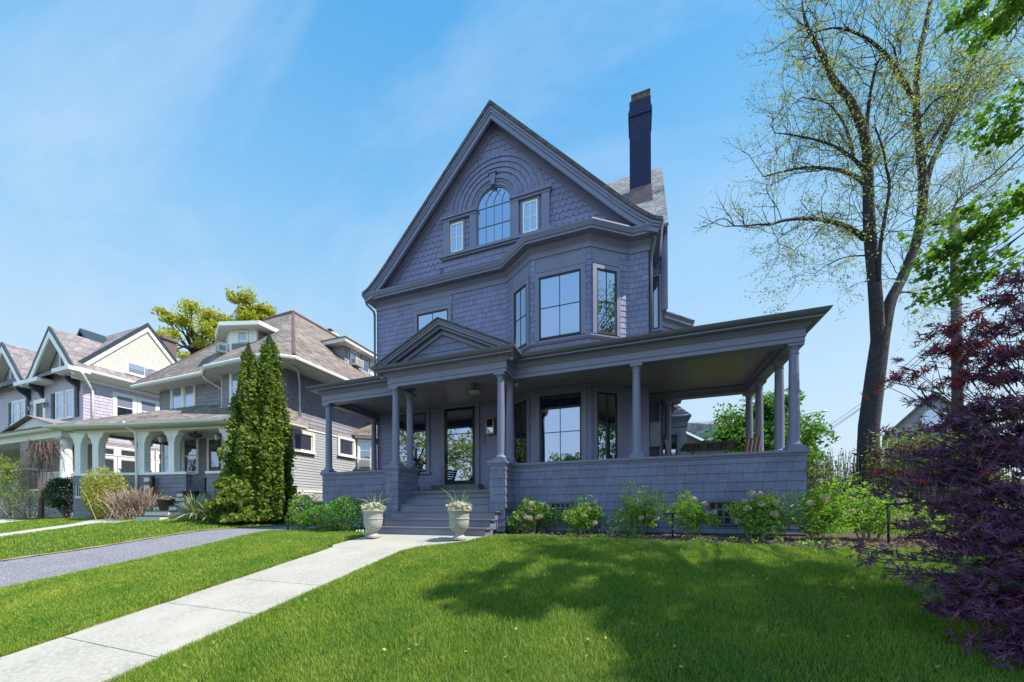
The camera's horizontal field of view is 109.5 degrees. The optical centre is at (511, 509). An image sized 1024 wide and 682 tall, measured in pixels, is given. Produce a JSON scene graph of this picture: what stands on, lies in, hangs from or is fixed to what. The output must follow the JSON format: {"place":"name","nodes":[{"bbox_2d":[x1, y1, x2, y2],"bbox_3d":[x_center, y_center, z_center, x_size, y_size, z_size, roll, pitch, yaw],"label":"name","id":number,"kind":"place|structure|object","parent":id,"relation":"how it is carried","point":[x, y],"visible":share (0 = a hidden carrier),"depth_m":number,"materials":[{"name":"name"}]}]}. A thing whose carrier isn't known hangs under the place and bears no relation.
{"place":"outdoors","nodes":[
{"label":"outdoors","id":0,"kind":"place"},
{"bbox_2d":[0,525,315,586],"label":"driveway","id":1,"kind":"structure","parent":0,"point":[15,571],"depth_m":8.43,"materials":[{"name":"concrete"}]},
{"bbox_2d":[0,529,368,655],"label":"lawn grass","id":2,"kind":"structure","parent":0,"point":[50,601],"depth_m":6.05,"materials":[{"name":"green plant"}]},
{"bbox_2d":[0,517,1023,681],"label":"ground","id":3,"kind":"structure","parent":0,"point":[595,650],"depth_m":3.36,"materials":[{"name":"green plant"}]},
{"bbox_2d":[0,447,43,516],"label":"shrub","id":4,"kind":"object","parent":3,"relation":"on","point":[7,469],"visible":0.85,"depth_m":19.99,"materials":[{"name":"green plant"}]},
{"bbox_2d":[0,475,48,517],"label":"shrub","id":5,"kind":"object","parent":3,"relation":"on","point":[6,508],"visible":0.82,"depth_m":19.19,"materials":[{"name":"green plant"}]},
{"bbox_2d":[2,495,59,517],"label":"shrub","id":6,"kind":"object","parent":3,"relation":"on","point":[18,509],"visible":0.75,"depth_m":17.85,"materials":[{"name":"green plant"}]},
{"bbox_2d":[18,439,72,517],"bbox_3d":[-22.468,-1.411,17.430,4.715,3.717,1.765,0,0,19],"label":"weeping tree","id":7,"kind":"object","parent":3,"relation":"on","point":[42,457],"visible":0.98,"depth_m":17.50,"materials":[{"name":"brown plant"}]},
{"bbox_2d":[39,476,72,517],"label":"shrub","id":8,"kind":"object","parent":3,"relation":"on","point":[59,501],"visible":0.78,"depth_m":17.38,"materials":[{"name":"green plant"}]},
{"bbox_2d":[0,519,128,535],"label":"neighbour walk","id":9,"kind":"structure","parent":3,"relation":"on","point":[69,525],"depth_m":13.67,"materials":[{"name":"concrete"}]},
{"bbox_2d":[0,323,178,516],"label":"gabled house","id":10,"kind":"structure","parent":3,"relation":"on","point":[83,374],"depth_m":22.87,"materials":[{"name":"purple"}]},
{"bbox_2d":[10,400,18,425],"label":"window","id":11,"kind":"structure","parent":10,"relation":"in","point":[14,404],"depth_m":24.56,"materials":[{"name":"blue glass"}]},
{"bbox_2d":[19,399,25,419],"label":"window","id":12,"kind":"structure","parent":10,"relation":"in","point":[22,406],"depth_m":24.21,"materials":[{"name":"blue glass"}]},
{"bbox_2d":[37,404,42,417],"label":"window","id":13,"kind":"structure","parent":10,"relation":"in","point":[39,406],"depth_m":23.49,"materials":[{"name":"glass"}]},
{"bbox_2d":[55,391,64,419],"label":"window","id":14,"kind":"structure","parent":10,"relation":"in","point":[59,396],"depth_m":22.62,"materials":[{"name":"blue glass"}]},
{"bbox_2d":[64,388,74,418],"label":"window","id":15,"kind":"structure","parent":10,"relation":"in","point":[69,394],"depth_m":22.25,"materials":[{"name":"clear glass"}]},
{"bbox_2d":[105,456,116,472],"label":"window","id":16,"kind":"structure","parent":10,"relation":"in","point":[110,461],"depth_m":22.92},
{"bbox_2d":[105,445,117,455],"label":"window","id":17,"kind":"structure","parent":10,"relation":"in","point":[109,450],"depth_m":22.92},
{"bbox_2d":[112,391,136,415],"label":"window","id":18,"kind":"structure","parent":10,"relation":"in","point":[123,404],"depth_m":23.47,"materials":[{"name":"clear glass"}]},
{"bbox_2d":[117,457,154,472],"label":"window","id":19,"kind":"structure","parent":10,"relation":"in","point":[123,463],"depth_m":23.64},
{"bbox_2d":[118,447,153,459],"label":"window","id":20,"kind":"structure","parent":10,"relation":"in","point":[125,452],"depth_m":23.64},
{"bbox_2d":[125,360,159,377],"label":"window","id":21,"kind":"structure","parent":10,"relation":"in","point":[132,368],"depth_m":24.17,"materials":[{"name":"clear glass"}]},
{"bbox_2d":[137,397,159,412],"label":"window","id":22,"kind":"structure","parent":10,"relation":"in","point":[143,405],"depth_m":24.57,"materials":[{"name":"clear glass"}]},
{"bbox_2d":[78,465,131,518],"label":"shrub","id":23,"kind":"object","parent":3,"relation":"on","point":[96,508],"visible":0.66,"depth_m":15.37,"materials":[{"name":"green plant"}]},
{"bbox_2d":[80,485,168,519],"bbox_3d":[-15.973,-0.292,15.178,4.128,1.429,2.096,0,0,19],"label":"bare shrub","id":24,"kind":"object","parent":3,"relation":"on","point":[135,503],"visible":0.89,"depth_m":14.73,"materials":[{"name":"plant"}]},
{"bbox_2d":[144,476,154,507],"bbox_3d":[-16.046,-0.585,15.986,0.500,1.750,0.140,0,0,8],"label":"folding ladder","id":25,"kind":"object","parent":3,"relation":"on","point":[151,479],"visible":0.46,"depth_m":15.96,"materials":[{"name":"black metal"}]},
{"bbox_2d":[0,517,307,560],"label":"lawn grass","id":26,"kind":"structure","parent":3,"relation":"on","point":[68,532],"depth_m":11.72,"materials":[{"name":"green plant"}]},
{"bbox_2d":[2,524,306,559],"bbox_3d":[-10.197,1.181,10.970,1.144,1.142,16.111,0,0,26],"label":"driveway edging","id":27,"kind":"object","parent":3,"relation":"on","point":[123,542],"visible":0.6,"depth_m":9.54,"materials":[{"name":"concrete"}]},
{"bbox_2d":[0,547,332,657],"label":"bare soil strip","id":28,"kind":"object","parent":3,"relation":"on","point":[163,603],"visible":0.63,"depth_m":4.92,"materials":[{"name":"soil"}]},
{"bbox_2d":[160,491,207,520],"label":"yucca","id":29,"kind":"object","parent":3,"relation":"on","point":[190,511],"visible":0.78,"depth_m":13.21,"materials":[{"name":"plant"}]},
{"bbox_2d":[149,298,232,358],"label":"tree","id":30,"kind":"object","parent":3,"relation":"on","point":[207,329],"visible":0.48,"depth_m":44.87,"materials":[{"name":"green plant"}]},
{"bbox_2d":[193,497,212,520],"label":"yucca","id":31,"kind":"object","parent":3,"relation":"on","point":[206,511],"visible":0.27,"depth_m":12.76,"materials":[{"name":"plant"}]},
{"bbox_2d":[41,310,377,520],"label":"hip roof house","id":32,"kind":"structure","parent":3,"relation":"on","point":[195,391],"depth_m":17.60,"materials":[{"name":"brown shingle"},{"name":"grey shingle"},{"name":"cream paint"}]},
{"bbox_2d":[161,442,167,471],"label":"window","id":33,"kind":"structure","parent":32,"relation":"in","point":[164,447],"depth_m":19.49,"materials":[{"name":"glass"}]},
{"bbox_2d":[156,499,175,509],"bbox_3d":[-14.002,-0.189,14.641,0.583,0.460,0.574,0,0,19],"label":"planter pot","id":34,"kind":"object","parent":32,"relation":"on","point":[164,504],"visible":0.91,"depth_m":14.47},
{"bbox_2d":[170,387,181,408],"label":"window","id":35,"kind":"structure","parent":32,"relation":"in","point":[175,394],"depth_m":19.15,"materials":[{"name":"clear glass"}]},
{"bbox_2d":[182,385,195,406],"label":"window","id":36,"kind":"structure","parent":32,"relation":"in","point":[188,393],"depth_m":18.79,"materials":[{"name":"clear glass"}]},
{"bbox_2d":[180,490,200,500],"bbox_3d":[-13.426,-0.561,15.132,0.648,0.420,0.638,0,0,19],"label":"planter pot","id":37,"kind":"object","parent":32,"relation":"on","point":[194,493],"visible":0.79,"depth_m":14.93,"materials":[{"name":"grey"}]},
{"bbox_2d":[181,439,199,473],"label":"window","id":38,"kind":"structure","parent":32,"relation":"in","point":[190,448],"depth_m":18.77,"materials":[{"name":"glass"}]},
{"bbox_2d":[187,431,202,438],"bbox_3d":[-14.599,-3.426,16.692,0.560,0.360,0.560,0,0,19],"label":"ceiling light","id":39,"kind":"object","parent":32,"relation":"attached to","point":[195,434],"visible":0.97,"depth_m":16.56,"materials":[{"name":"metal"}]},
{"bbox_2d":[209,439,220,470],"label":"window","id":40,"kind":"structure","parent":32,"relation":"in","point":[214,461],"depth_m":18.11,"materials":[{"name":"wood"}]},
{"bbox_2d":[216,343,227,355],"bbox_3d":[-14.693,-8.066,18.319,0.420,0.400,0.620,0,0,-45],"label":"window air conditioner","id":41,"kind":"object","parent":32,"relation":"attached to","point":[221,349],"depth_m":18.13,"materials":[{"name":"plastic"}]},
{"bbox_2d":[228,372,240,406],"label":"window","id":42,"kind":"structure","parent":32,"relation":"in","point":[233,381],"depth_m":17.01,"materials":[{"name":"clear glass"}]},
{"bbox_2d":[237,331,248,342],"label":"window","id":43,"kind":"structure","parent":32,"relation":"in","point":[242,336],"depth_m":18.07,"materials":[{"name":"clear glass"}]},
{"bbox_2d":[291,429,315,454],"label":"window","id":44,"kind":"structure","parent":32,"relation":"in","point":[304,442],"depth_m":17.28,"materials":[{"name":"beige paint"}]},
{"bbox_2d":[294,492,312,504],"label":"window","id":45,"kind":"structure","parent":32,"relation":"in","point":[306,494],"depth_m":17.26,"materials":[{"name":"white"}]},
{"bbox_2d":[337,435,356,458],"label":"window","id":46,"kind":"structure","parent":32,"relation":"in","point":[346,447],"depth_m":19.81,"materials":[{"name":"beige paint"}]},
{"bbox_2d":[349,348,358,364],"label":"window","id":47,"kind":"structure","parent":32,"relation":"in","point":[352,353],"depth_m":21.55,"materials":[{"name":"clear glass"}]},
{"bbox_2d":[351,357,363,368],"bbox_3d":[-9.223,-8.720,21.576,0.420,0.400,0.620,0,0,19],"label":"window air conditioner","id":48,"kind":"object","parent":32,"relation":"attached to","point":[356,362],"depth_m":21.40,"materials":[{"name":"plastic"}]},
{"bbox_2d":[357,439,370,469],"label":"window","id":49,"kind":"structure","parent":32,"relation":"in","point":[363,446],"depth_m":20.54,"materials":[{"name":"glass"}]},
{"bbox_2d":[359,459,370,467],"bbox_3d":[-8.266,-2.574,20.350,0.620,0.400,0.420,0,0,-16],"label":"window air conditioner","id":50,"kind":"object","parent":32,"relation":"attached to","point":[364,463],"depth_m":20.16,"materials":[{"name":"plastic"}]},
{"bbox_2d":[360,354,369,373],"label":"window","id":51,"kind":"structure","parent":32,"relation":"in","point":[366,360],"depth_m":22.57,"materials":[{"name":"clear glass"}]},
{"bbox_2d":[200,474,255,524],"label":"shrub","id":52,"kind":"object","parent":3,"relation":"on","point":[227,503],"visible":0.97,"depth_m":12.70,"materials":[{"name":"green plant"}]},
{"bbox_2d":[210,342,271,522],"bbox_3d":[-9.949,-2.927,13.891,1.906,6.882,2.343,0,0,1],"label":"arborvitae","id":53,"kind":"object","parent":3,"relation":"on","point":[241,444],"visible":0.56,"depth_m":13.35,"materials":[{"name":"green plant"}]},
{"bbox_2d":[0,534,482,681],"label":"front walk","id":54,"kind":"structure","parent":3,"relation":"on","point":[101,652],"depth_m":4.43,"materials":[{"name":"concrete"}]},
{"bbox_2d":[361,510,384,537],"bbox_3d":[-3.304,0.349,8.617,0.521,0.643,0.521,0,0,19],"label":"garden urn","id":55,"kind":"object","parent":54,"relation":"on","point":[373,521],"visible":1,"depth_m":8.46,"materials":[{"name":"stone"}]},
{"bbox_2d":[356,492,390,509],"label":"potted flowers","id":56,"kind":"object","parent":55,"relation":"on","point":[377,506],"visible":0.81,"depth_m":8.55,"materials":[{"name":"white plant"}]},
{"bbox_2d":[447,510,470,539],"bbox_3d":[-1.156,0.334,7.914,0.521,0.643,0.521,0,0,19],"label":"garden urn","id":57,"kind":"object","parent":54,"relation":"on","point":[459,522],"visible":0.98,"depth_m":7.75,"materials":[{"name":"stone"}]},
{"bbox_2d":[444,490,473,509],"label":"potted flowers","id":58,"kind":"object","parent":57,"relation":"in","point":[463,505],"visible":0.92,"depth_m":7.83,"materials":[{"name":"white plant"}]},
{"bbox_2d":[224,285,277,320],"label":"tree","id":59,"kind":"object","parent":3,"relation":"on","point":[258,311],"visible":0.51,"depth_m":49.43,"materials":[{"name":"green plant"}]},
{"bbox_2d":[252,332,300,522],"bbox_3d":[-9.655,-3.209,14.291,2.525,7.525,2.050,0,0,19],"label":"arborvitae","id":60,"kind":"object","parent":3,"relation":"on","point":[277,489],"visible":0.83,"depth_m":13.79,"materials":[{"name":"green plant"}]},
{"bbox_2d":[296,528,368,531],"bbox_3d":[-5.106,0.620,10.706,3.250,0.005,1.538,0,0,19],"label":"side planting bed","id":61,"kind":"object","parent":3,"relation":"on","point":[312,529],"visible":0.18,"depth_m":10.56,"materials":[{"name":"soil"}]},
{"bbox_2d":[285,489,321,529],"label":"shrub","id":62,"kind":"object","parent":61,"relation":"on","point":[292,510],"visible":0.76,"depth_m":10.55,"materials":[{"name":"green plant"}]},
{"bbox_2d":[294,500,353,530],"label":"shrub","id":63,"kind":"object","parent":61,"relation":"on","point":[317,522],"visible":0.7,"depth_m":10.13,"materials":[{"name":"green plant"}]},
{"bbox_2d":[321,496,366,530],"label":"shrub","id":64,"kind":"object","parent":61,"relation":"on","point":[342,527],"visible":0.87,"depth_m":9.84,"materials":[{"name":"green plant"}]},
{"bbox_2d":[137,539,945,677],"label":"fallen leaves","id":65,"kind":"object","parent":3,"relation":"on","point":[586,655],"visible":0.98,"depth_m":3.93,"materials":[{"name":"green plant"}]},
{"bbox_2d":[305,88,832,535],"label":"dark house","id":66,"kind":"structure","parent":3,"relation":"on","point":[533,264],"depth_m":10.71,"materials":[{"name":"grey wood"}]},
{"bbox_2d":[399,409,430,474],"bbox_3d":[-3.693,-2.451,13.327,1.570,2.366,0.105,0,0,19],"label":"window","id":67,"kind":"structure","parent":66,"relation":"in","point":[421,418],"depth_m":13.25,"materials":[{"name":"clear glass"}]},
{"bbox_2d":[414,304,451,333],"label":"window","id":68,"kind":"structure","parent":66,"relation":"in","point":[422,318],"depth_m":13.08,"materials":[{"name":"clear glass"}]},
{"bbox_2d":[450,218,464,252],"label":"window","id":69,"kind":"structure","parent":66,"relation":"in","point":[457,228],"depth_m":12.72,"materials":[{"name":"clear glass"}]},
{"bbox_2d":[444,406,474,484],"bbox_3d":[-1.838,-2.212,12.660,1.200,2.700,0.132,0,0,19],"label":"door","id":70,"kind":"structure","parent":66,"relation":"in","point":[459,423],"depth_m":12.69,"materials":[{"name":"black glass"}]},
{"bbox_2d":[466,383,482,394],"bbox_3d":[-1.088,-3.496,10.502,0.490,0.282,0.490,0,0,19],"label":"ceiling light","id":71,"kind":"object","parent":66,"relation":"attached to","point":[474,391],"visible":1,"depth_m":10.44,"materials":[{"name":"gold metal"}]},
{"bbox_2d":[485,417,495,434],"bbox_3d":[-0.714,-2.797,12.218,0.300,0.540,0.215,0,0,19],"label":"wall lantern","id":72,"kind":"object","parent":66,"relation":"attached to","point":[490,424],"depth_m":12.15,"materials":[{"name":"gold metal"}]},
{"bbox_2d":[439,169,552,261],"bbox_3d":[-0.629,-10.077,12.186,4.100,2.480,0.200,0,0,19],"label":"arched window","id":73,"kind":"structure","parent":66,"relation":"in","point":[492,213],"depth_m":12.22,"materials":[{"name":"blue glass"}]},
{"bbox_2d":[511,277,529,348],"bbox_3d":[0.268,-6.099,11.479,0.060,2.024,0.900,0,0,-36],"label":"window","id":74,"kind":"structure","parent":66,"relation":"in","point":[520,296],"depth_m":11.44,"materials":[{"name":"clear glass"}]},
{"bbox_2d":[513,394,530,462],"bbox_3d":[0.284,-2.339,11.479,0.060,2.364,0.900,0,0,-36],"label":"window","id":75,"kind":"structure","parent":66,"relation":"in","point":[521,406],"depth_m":11.42,"materials":[{"name":"clear glass"}]},
{"bbox_2d":[521,196,539,233],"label":"window","id":76,"kind":"structure","parent":66,"relation":"in","point":[530,208],"depth_m":11.82,"materials":[{"name":"clear glass"}]},
{"bbox_2d":[535,263,585,341],"bbox_3d":[1.416,-6.108,10.751,1.520,2.036,0.060,0,0,19],"label":"window","id":77,"kind":"structure","parent":66,"relation":"in","point":[560,294],"depth_m":10.74,"materials":[{"name":"blue glass"}]},
{"bbox_2d":[534,386,586,461],"bbox_3d":[1.433,-2.356,10.751,1.560,2.400,0.060,0,0,19],"label":"window","id":78,"kind":"structure","parent":66,"relation":"in","point":[560,414],"depth_m":10.74,"materials":[{"name":"blue glass"}]},
{"bbox_2d":[592,263,620,336],"bbox_3d":[2.766,-6.110,10.600,0.900,2.024,0.060,0,0,-16],"label":"window","id":79,"kind":"structure","parent":66,"relation":"in","point":[606,283],"depth_m":10.59,"materials":[{"name":"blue glass"}]},
{"bbox_2d":[593,387,620,458],"bbox_3d":[2.783,-2.350,10.600,0.900,2.364,0.060,0,0,-16],"label":"window","id":80,"kind":"structure","parent":66,"relation":"in","point":[606,401],"depth_m":10.60,"materials":[{"name":"clear glass"}]},
{"bbox_2d":[650,421,660,448],"bbox_3d":[4.325,-2.239,10.984,0.320,0.740,0.440,0,0,19],"label":"electric box","id":81,"kind":"object","parent":66,"relation":"attached to","point":[655,435],"visible":0.86,"depth_m":10.79,"materials":[{"name":"metal"}]},
{"bbox_2d":[649,273,662,332],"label":"window","id":82,"kind":"structure","parent":66,"relation":"in","point":[657,325],"depth_m":11.67,"materials":[{"name":"glass"}]},
{"bbox_2d":[665,439,671,455],"bbox_3d":[4.381,-1.199,9.559,0.565,1.280,0.505,0,0,34],"label":"patio chair","id":83,"kind":"object","parent":66,"relation":"on","point":[668,447],"visible":0.23,"depth_m":9.62,"materials":[{"name":"brown wood"}]},
{"bbox_2d":[663,432,679,455],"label":"window","id":84,"kind":"structure","parent":66,"relation":"in","point":[675,436],"depth_m":14.59,"materials":[{"name":"clear glass"}]},
{"bbox_2d":[680,440,737,454],"bbox_3d":[5.121,-1.112,9.486,1.207,1.101,1.200,0,0,19],"label":"patio table","id":85,"kind":"object","parent":66,"relation":"on","point":[707,446],"visible":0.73,"depth_m":9.25,"materials":[{"name":"wood"}]},
{"bbox_2d":[744,436,761,451],"bbox_3d":[5.968,-1.206,9.305,0.565,1.280,0.505,0,0,-11],"label":"patio chair","id":86,"kind":"object","parent":66,"relation":"on","point":[754,442],"visible":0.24,"depth_m":9.29,"materials":[{"name":"brown wood"}]},
{"bbox_2d":[505,531,1002,549],"bbox_3d":[4.346,0.603,7.741,9.350,0.104,3.312,0,0,19],"label":"planting bed","id":87,"kind":"object","parent":3,"relation":"on","point":[790,541],"visible":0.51,"depth_m":7.01,"materials":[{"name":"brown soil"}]},
{"bbox_2d":[504,496,563,532],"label":"hydrangea shrub","id":88,"kind":"object","parent":87,"relation":"on","point":[532,519],"visible":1,"depth_m":8.77,"materials":[{"name":"green plant"}]},
{"bbox_2d":[561,494,607,534],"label":"hydrangea shrub","id":89,"kind":"object","parent":87,"relation":"on","point":[586,520],"visible":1,"depth_m":8.27,"materials":[{"name":"green plant"}]},
{"bbox_2d":[604,480,668,534],"bbox_3d":[2.791,-0.005,7.879,1.397,1.234,1.112,0,0,43],"label":"hydrangea shrub","id":90,"kind":"object","parent":87,"relation":"on","point":[648,517],"visible":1,"depth_m":7.75,"materials":[{"name":"green plant"}]},
{"bbox_2d":[663,513,674,537],"bbox_3d":[3.124,0.349,7.198,0.200,0.555,0.060,0,0,-1],"label":"path light","id":91,"kind":"object","parent":87,"relation":"on","point":[672,514],"visible":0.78,"depth_m":7.18,"materials":[{"name":"black metal"}]},
{"bbox_2d":[509,530,851,545],"bbox_3d":[2.634,0.551,7.309,6.410,0.134,0.692,0,0,28],"label":"ground cover","id":92,"kind":"object","parent":87,"relation":"on","point":[731,539],"visible":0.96,"depth_m":6.69,"materials":[{"name":"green soil"}]},
{"bbox_2d":[659,489,720,537],"bbox_3d":[3.556,0.094,7.346,1.195,1.028,0.799,0,0,0],"label":"hydrangea shrub","id":93,"kind":"object","parent":87,"relation":"on","point":[696,515],"visible":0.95,"depth_m":7.18,"materials":[{"name":"green plant"}]},
{"bbox_2d":[723,490,792,539],"bbox_3d":[4.633,0.111,6.860,1.176,0.982,0.875,0,0,19],"label":"hydrangea shrub","id":94,"kind":"object","parent":87,"relation":"on","point":[751,514],"visible":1,"depth_m":6.72,"materials":[{"name":"green plant"}]},
{"bbox_2d":[756,472,865,539],"bbox_3d":[5.383,-0.028,6.695,1.559,1.257,1.455,0,0,19],"label":"hydrangea shrub","id":95,"kind":"object","parent":87,"relation":"on","point":[832,510],"visible":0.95,"depth_m":6.50,"materials":[{"name":"green plant"}]},
{"bbox_2d":[806,483,962,540],"bbox_3d":[6.486,0.048,6.586,2.104,1.097,1.253,0,0,19],"label":"hydrangea shrub","id":96,"kind":"object","parent":87,"relation":"on","point":[875,506],"visible":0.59,"depth_m":6.42,"materials":[{"name":"green plant"}]},
{"bbox_2d":[885,503,902,542],"bbox_3d":[6.400,0.255,6.069,0.200,0.715,0.060,0,0,19],"label":"path light","id":97,"kind":"object","parent":87,"relation":"on","point":[888,518],"visible":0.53,"depth_m":6.08,"materials":[{"name":"black metal"}]},
{"bbox_2d":[686,418,832,481],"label":"brick house","id":98,"kind":"structure","parent":3,"relation":"on","point":[697,428],"depth_m":33.36,"materials":[{"name":"grey"}]},
{"bbox_2d":[702,388,840,483],"bbox_3d":[15.472,-3.303,22.111,8.358,8.030,6.576,0,0,-17],"label":"tree","id":99,"kind":"object","parent":3,"relation":"on","point":[723,431],"visible":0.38,"depth_m":20.93,"materials":[{"name":"green plant"}]},
{"bbox_2d":[806,447,903,522],"bbox_3d":[12.173,-0.862,13.106,4.180,2.765,2.059,0,0,-4],"label":"hedge","id":100,"kind":"object","parent":3,"relation":"on","point":[830,470],"visible":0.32,"depth_m":12.86,"materials":[{"name":"green plant"}]},
{"bbox_2d":[693,0,1023,522],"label":"bare tree","id":101,"kind":"object","parent":3,"relation":"on","point":[881,313],"visible":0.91,"depth_m":12.62,"materials":[{"name":"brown plant"}]},
{"bbox_2d":[823,522,974,550],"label":"lawn grass","id":102,"kind":"structure","parent":3,"relation":"on","point":[850,531],"depth_m":9.29,"materials":[{"name":"plant"}]},
{"bbox_2d":[828,210,981,458],"bbox_3d":[28.966,-7.501,30.654,2.112,16.492,26.350,0,0,26],"label":"utility pole","id":103,"kind":"object","parent":3,"relation":"on","point":[956,394],"visible":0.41,"depth_m":18.91,"materials":[{"name":"brown wood"}]},
{"bbox_2d":[807,478,1023,522],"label":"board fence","id":104,"kind":"object","parent":3,"relation":"on","point":[1022,481],"visible":0.01,"depth_m":13.13,"materials":[{"name":"wood"}]},
{"bbox_2d":[814,262,1023,671],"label":"japanese maple","id":105,"kind":"object","parent":3,"relation":"on","point":[999,603],"visible":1,"depth_m":3.20,"materials":[{"name":"purple plant"}]},
{"bbox_2d":[882,392,993,474],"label":"gable house","id":106,"kind":"structure","parent":3,"relation":"on","point":[911,418],"depth_m":42.67,"materials":[{"name":"grey"}]},
{"bbox_2d":[920,409,946,427],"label":"window","id":107,"kind":"structure","parent":106,"relation":"in","point":[930,414],"depth_m":42.11,"materials":[{"name":"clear glass"}]},
{"bbox_2d":[862,417,1022,526],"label":"hedge","id":108,"kind":"object","parent":3,"relation":"on","point":[892,467],"visible":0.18,"depth_m":11.60,"materials":[{"name":"green plant"}]},
{"bbox_2d":[0,0,1023,481],"label":"sky","id":109,"kind":"structure","parent":0,"point":[153,153],"materials":[{"name":"blue"}]},
{"bbox_2d":[895,0,1023,314],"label":"green maple","id":110,"kind":"object","parent":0,"point":[976,235],"visible":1,"depth_m":6.27,"materials":[{"name":"green plant"}]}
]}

